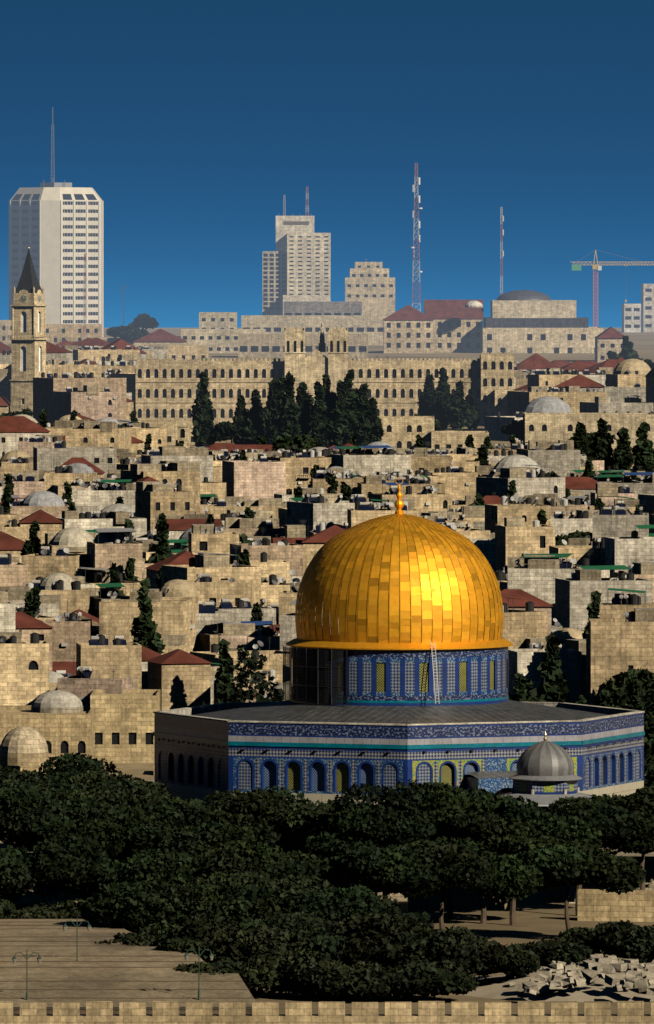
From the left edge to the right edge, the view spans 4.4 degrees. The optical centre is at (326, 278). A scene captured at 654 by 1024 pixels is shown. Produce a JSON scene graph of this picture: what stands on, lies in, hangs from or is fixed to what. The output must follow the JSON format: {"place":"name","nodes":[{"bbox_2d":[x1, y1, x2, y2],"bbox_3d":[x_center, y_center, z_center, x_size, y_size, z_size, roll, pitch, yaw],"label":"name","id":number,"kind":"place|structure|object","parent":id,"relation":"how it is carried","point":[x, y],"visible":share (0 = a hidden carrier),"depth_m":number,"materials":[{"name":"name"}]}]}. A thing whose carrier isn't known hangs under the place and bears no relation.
{"place":"outdoors","nodes":[
{"label":"outdoors","id":0,"kind":"place"},
{"bbox_2d":[0,0,653,327],"label":"sky","id":1,"kind":"structure","parent":0,"point":[192,123],"materials":[{"name":"blue"}]},
{"bbox_2d":[20,328,653,1013],"bbox_3d":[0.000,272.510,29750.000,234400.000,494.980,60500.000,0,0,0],"label":"terrain","id":2,"kind":"structure","parent":0,"point":[540,920],"depth_m":818.66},
{"bbox_2d":[8,247,48,416],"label":"bell tower","id":3,"kind":"structure","parent":2,"relation":"on","point":[28,339],"depth_m":2379.30,"materials":[{"name":"stone"}]},
{"bbox_2d":[9,107,102,336],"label":"highrise tower","id":4,"kind":"structure","parent":2,"relation":"on","point":[56,228],"depth_m":3705.78,"materials":[{"name":"paint"}]},
{"bbox_2d":[0,689,159,773],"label":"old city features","id":5,"kind":"object","parent":2,"relation":"on","point":[114,728],"visible":0.26,"depth_m":1058.10,"materials":[{"name":"stone"}]},
{"bbox_2d":[0,919,254,1013],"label":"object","id":6,"kind":"structure","parent":2,"relation":"on","point":[116,973],"depth_m":726.74,"materials":[{"name":"stone"}]},
{"bbox_2d":[12,919,213,999],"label":"lamp posts","id":7,"kind":"object","parent":6,"relation":"on","point":[89,926],"visible":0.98,"depth_m":714.99,"materials":[{"name":"metal"}]},
{"bbox_2d":[0,783,442,906],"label":"trees","id":8,"kind":"object","parent":2,"relation":"on","point":[31,817],"visible":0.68,"depth_m":824.82,"materials":[{"name":"green plant"}]},
{"bbox_2d":[0,338,514,362],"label":"buildings","id":9,"kind":"structure","parent":2,"relation":"on","point":[153,352],"depth_m":2880.02,"materials":[{"name":"stone"}]},
{"bbox_2d":[83,163,503,339],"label":"antenna masts","id":10,"kind":"object","parent":2,"relation":"on","point":[418,199],"visible":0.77,"depth_m":3499.06,"materials":[{"name":"metal"}]},
{"bbox_2d":[262,186,330,314],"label":"high-rise building","id":11,"kind":"structure","parent":2,"relation":"on","point":[296,265],"depth_m":3700.30,"materials":[{"name":"concrete"}]},
{"bbox_2d":[95,874,540,999],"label":"trees","id":12,"kind":"object","parent":2,"relation":"on","point":[321,937],"visible":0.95,"depth_m":737.53,"materials":[{"name":"green plant"}]},
{"bbox_2d":[0,833,645,930],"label":"trees","id":13,"kind":"object","parent":2,"relation":"on","point":[144,889],"visible":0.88,"depth_m":785.33,"materials":[{"name":"green plant"}]},
{"bbox_2d":[136,323,513,424],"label":"long arcaded building","id":14,"kind":"structure","parent":2,"relation":"on","point":[167,390],"depth_m":2391.20,"materials":[{"name":"stone"}]},
{"bbox_2d":[0,517,653,710],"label":"houses","id":15,"kind":"structure","parent":2,"relation":"on","point":[110,612],"depth_m":1160.50,"materials":[{"name":"stone"}]},
{"bbox_2d":[0,455,653,576],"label":"houses","id":16,"kind":"structure","parent":2,"relation":"on","point":[158,504],"depth_m":1487.45,"materials":[{"name":"stone"}]},
{"bbox_2d":[0,416,653,513],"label":"houses","id":17,"kind":"structure","parent":2,"relation":"on","point":[35,457],"depth_m":1737.60,"materials":[{"name":"stone"}]},
{"bbox_2d":[0,258,653,370],"bbox_3d":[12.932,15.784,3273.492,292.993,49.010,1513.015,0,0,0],"label":"distant buildings","id":18,"kind":"structure","parent":2,"relation":"on","point":[516,321],"depth_m":3320.00,"materials":[{"name":"stone"}]},
{"bbox_2d":[0,339,653,470],"bbox_3d":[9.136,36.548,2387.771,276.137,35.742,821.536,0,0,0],"label":"buildings","id":19,"kind":"structure","parent":2,"relation":"on","point":[97,383],"depth_m":2289.99,"materials":[{"name":"stone"}]},
{"bbox_2d":[0,1001,653,1023],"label":"rampart wall","id":20,"kind":"structure","parent":2,"relation":"on","point":[333,1012],"depth_m":700.00,"materials":[{"name":"stone"}]},
{"bbox_2d":[0,898,653,1000],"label":"trees","id":21,"kind":"object","parent":2,"relation":"on","point":[627,939],"visible":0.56,"depth_m":750.30,"materials":[{"name":"green plant"}]},
{"bbox_2d":[0,345,653,449],"bbox_3d":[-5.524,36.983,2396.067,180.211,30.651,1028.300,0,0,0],"label":"town buildings","id":22,"kind":"structure","parent":2,"relation":"on","point":[401,432],"depth_m":2184.75,"materials":[{"name":"stone"}]},
{"bbox_2d":[0,779,653,902],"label":"temple mount platform","id":23,"kind":"structure","parent":2,"relation":"on","point":[556,894],"depth_m":842.00,"materials":[{"name":"stone"}]},
{"bbox_2d":[0,644,653,801],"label":"trees","id":24,"kind":"object","parent":23,"relation":"on","point":[68,773],"visible":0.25,"depth_m":947.29,"materials":[{"name":"green plant"}]},
{"bbox_2d":[12,876,653,921],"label":"terrace walls","id":25,"kind":"structure","parent":2,"relation":"on","point":[602,905],"depth_m":815.33,"materials":[{"name":"stone"}]},
{"bbox_2d":[49,779,653,925],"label":"trees","id":26,"kind":"object","parent":2,"relation":"on","point":[494,824],"visible":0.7,"depth_m":819.46,"materials":[{"name":"green plant"}]},
{"bbox_2d":[106,313,653,471],"bbox_3d":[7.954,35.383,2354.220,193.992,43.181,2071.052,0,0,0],"label":"trees","id":27,"kind":"object","parent":2,"relation":"on","point":[341,416],"visible":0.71,"depth_m":2183.73,"materials":[{"name":"green plant"}]},
{"bbox_2d":[459,954,653,1001],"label":"rubble heap","id":28,"kind":"object","parent":2,"relation":"on","point":[599,977],"visible":0.97,"depth_m":727.50,"materials":[{"name":"beige stone"}]},
{"bbox_2d":[572,250,653,326],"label":"tower crane","id":29,"kind":"object","parent":2,"relation":"on","point":[575,267],"visible":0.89,"depth_m":3899.00,"materials":[{"name":"paint"}]},
{"bbox_2d":[153,477,644,805],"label":"domed shrine","id":30,"kind":"structure","parent":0,"point":[402,675],"depth_m":889.34,"materials":[{"name":"metal"}]},
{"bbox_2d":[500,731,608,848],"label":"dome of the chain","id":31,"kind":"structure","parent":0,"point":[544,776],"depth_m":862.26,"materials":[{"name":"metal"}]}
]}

